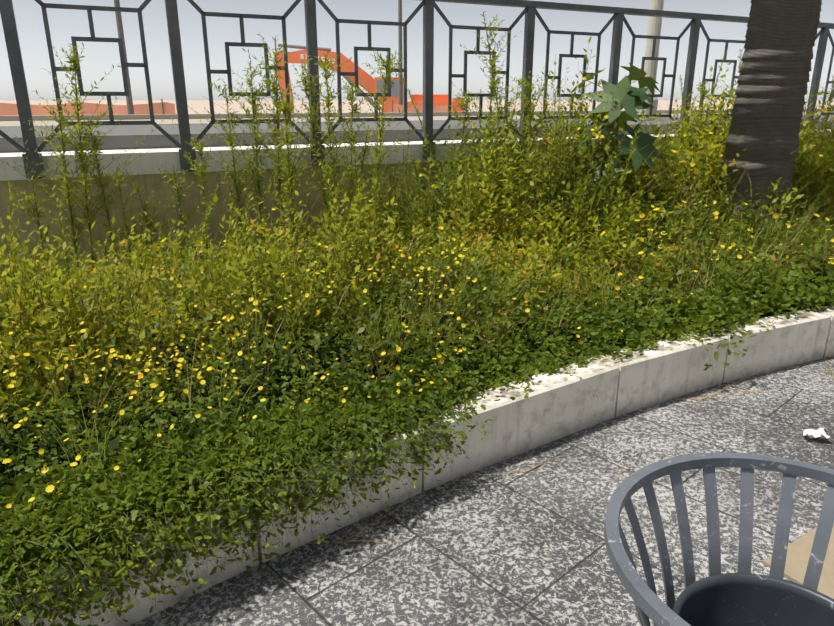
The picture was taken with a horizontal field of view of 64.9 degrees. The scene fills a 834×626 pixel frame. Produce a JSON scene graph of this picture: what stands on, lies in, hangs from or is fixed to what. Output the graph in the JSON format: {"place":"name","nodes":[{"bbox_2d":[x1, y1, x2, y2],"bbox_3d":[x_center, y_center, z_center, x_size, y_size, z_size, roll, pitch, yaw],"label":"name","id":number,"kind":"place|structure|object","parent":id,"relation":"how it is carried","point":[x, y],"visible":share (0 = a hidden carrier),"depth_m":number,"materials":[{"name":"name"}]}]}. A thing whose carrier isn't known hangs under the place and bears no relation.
{"place":"outdoors","nodes":[
{"label":"outdoors","id":0,"kind":"place"},
{"bbox_2d":[0,146,833,476],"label":"broadleaf weeds","id":1,"kind":"object","parent":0,"point":[114,444],"visible":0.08,"depth_m":3.07,"materials":[{"name":"green plant"}]},
{"bbox_2d":[0,100,833,113],"bbox_3d":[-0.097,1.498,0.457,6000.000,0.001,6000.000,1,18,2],"label":"ground","id":2,"kind":"structure","parent":0,"point":[199,106],"depth_m":238.47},
{"bbox_2d":[0,99,175,115],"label":"orange net fence","id":3,"kind":"object","parent":2,"relation":"on","point":[10,109],"visible":0.21,"depth_m":20.52,"materials":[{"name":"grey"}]},
{"bbox_2d":[114,0,133,114],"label":"utility pole","id":4,"kind":"object","parent":2,"relation":"on","point":[129,101],"depth_m":19.00,"materials":[{"name":"grey"}]},
{"bbox_2d":[0,155,655,279],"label":"retaining wall","id":5,"kind":"structure","parent":2,"relation":"on","point":[192,199],"depth_m":4.75,"materials":[{"name":"concrete"}]},
{"bbox_2d":[0,109,831,126],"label":"beige promenade","id":6,"kind":"structure","parent":5,"relation":"on","point":[10,121],"depth_m":8.84,"materials":[{"name":"beige concrete"}]},
{"bbox_2d":[0,0,833,178],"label":"railing","id":7,"kind":"object","parent":5,"relation":"on","point":[530,12],"visible":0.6,"depth_m":5.03,"materials":[{"name":"metal"}]},
{"bbox_2d":[0,115,833,152],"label":"road","id":8,"kind":"structure","parent":5,"relation":"on","point":[120,137],"depth_m":5.65,"materials":[{"name":"grey asphalt"}]},
{"bbox_2d":[636,0,663,119],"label":"lamp post","id":9,"kind":"object","parent":8,"relation":"on","point":[654,29],"visible":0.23,"depth_m":8.24,"materials":[{"name":"paint"}]},
{"bbox_2d":[0,129,833,180],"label":"wall coping band","id":10,"kind":"object","parent":5,"relation":"on","point":[151,161],"depth_m":4.73,"materials":[{"name":"grey concrete"}]},
{"bbox_2d":[276,44,463,112],"bbox_3d":[-2.167,-9.898,29.949,8.510,4.490,2.710,1,18,2],"label":"excavator","id":11,"kind":"object","parent":2,"relation":"on","point":[375,84],"visible":0.31,"depth_m":29.34,"materials":[{"name":"orange metal"}]},
{"bbox_2d":[398,0,402,104],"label":"utility pole","id":12,"kind":"object","parent":2,"relation":"on","point":[400,50],"depth_m":25.61,"materials":[{"name":"grey"}]},
{"bbox_2d":[392,100,451,111],"bbox_3d":[0.180,-6.392,22.235,2.041,1.550,0.080,-2,18,-8],"label":"orange net fence","id":13,"kind":"object","parent":2,"relation":"on","point":[413,109],"visible":0.25,"depth_m":22.02,"materials":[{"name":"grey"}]},
{"bbox_2d":[0,0,833,99],"label":"sky","id":14,"kind":"structure","parent":0,"point":[99,58],"materials":[{"name":"white"}]},
{"bbox_2d":[12,357,833,625],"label":"pavement","id":15,"kind":"structure","parent":0,"point":[527,547],"depth_m":2.48,"materials":[{"name":"grey stone"}]},
{"bbox_2d":[0,306,833,625],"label":"kerb","id":16,"kind":"structure","parent":15,"relation":"on","point":[554,406],"depth_m":3.01,"materials":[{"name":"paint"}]},
{"bbox_2d":[307,357,832,549],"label":"dry twigs","id":17,"kind":"object","parent":15,"relation":"on","point":[830,368],"visible":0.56,"depth_m":2.88,"materials":[{"name":"wood"}]},
{"bbox_2d":[604,453,833,625],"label":"litter bin","id":18,"kind":"object","parent":15,"relation":"on","point":[743,596],"visible":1,"depth_m":1.31,"materials":[{"name":"paint"}]},
{"bbox_2d":[762,524,833,598],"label":"cardboard sheet","id":19,"kind":"object","parent":15,"relation":"on","point":[798,554],"visible":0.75,"depth_m":2.31,"materials":[{"name":"beige cardboard"}]},
{"bbox_2d":[802,428,829,437],"bbox_3d":[1.922,0.584,3.159,0.120,0.038,0.086,1,18,2],"label":"crumpled paper","id":20,"kind":"object","parent":15,"relation":"on","point":[813,433],"visible":0.98,"depth_m":3.15,"materials":[{"name":"white paper"}]},
{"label":"planter soil","id":21,"kind":"structure","parent":0,"visible":0},
{"bbox_2d":[0,104,833,625],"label":"ground cover plants","id":22,"kind":"object","parent":21,"relation":"on","point":[154,476],"visible":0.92,"depth_m":2.59,"materials":[{"name":"green plant"}]},
{"bbox_2d":[0,12,833,625],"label":"weed stems","id":23,"kind":"object","parent":21,"relation":"on","point":[240,346],"visible":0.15,"depth_m":3.38,"materials":[{"name":"green plant"}]},
{"bbox_2d":[0,11,833,359],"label":"tall weeds","id":24,"kind":"object","parent":21,"relation":"on","point":[284,179],"visible":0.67,"depth_m":4.35,"materials":[{"name":"green plant"}]},
{"bbox_2d":[0,209,833,488],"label":"ground cover plants","id":25,"kind":"object","parent":21,"relation":"on","point":[12,450],"depth_m":2.98,"materials":[{"name":"green plant"}]},
{"bbox_2d":[0,77,833,620],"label":"yellow flowers","id":26,"kind":"object","parent":21,"relation":"on","point":[162,395],"visible":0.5,"depth_m":2.81,"materials":[{"name":"yellow plant"}]},
{"bbox_2d":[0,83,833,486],"bbox_3d":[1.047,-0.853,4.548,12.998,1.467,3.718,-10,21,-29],"label":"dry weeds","id":27,"kind":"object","parent":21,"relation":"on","point":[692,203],"visible":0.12,"depth_m":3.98,"materials":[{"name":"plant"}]},
{"bbox_2d":[0,36,833,436],"bbox_3d":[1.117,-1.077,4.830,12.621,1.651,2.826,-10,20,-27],"label":"dark weeds","id":28,"kind":"object","parent":21,"relation":"on","point":[685,214],"visible":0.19,"depth_m":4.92,"materials":[{"name":"green plant"}]},
{"bbox_2d":[568,63,664,186],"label":"castor plant leaves","id":29,"kind":"object","parent":28,"relation":"attached to","point":[632,99],"visible":0.75,"depth_m":4.94,"materials":[{"name":"green plant"}]},
{"bbox_2d":[1,61,833,492],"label":"weedy grass","id":30,"kind":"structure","parent":21,"relation":"on","point":[607,287],"depth_m":3.81,"materials":[{"name":"green plant"}]},
{"bbox_2d":[14,112,830,393],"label":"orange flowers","id":31,"kind":"object","parent":21,"relation":"on","point":[140,376],"visible":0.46,"depth_m":3.50,"materials":[{"name":"plant"}]},
{"bbox_2d":[717,0,821,232],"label":"palm tree","id":32,"kind":"object","parent":21,"relation":"on","point":[773,80],"visible":0.75,"depth_m":4.90,"materials":[{"name":"plant"}]}
]}

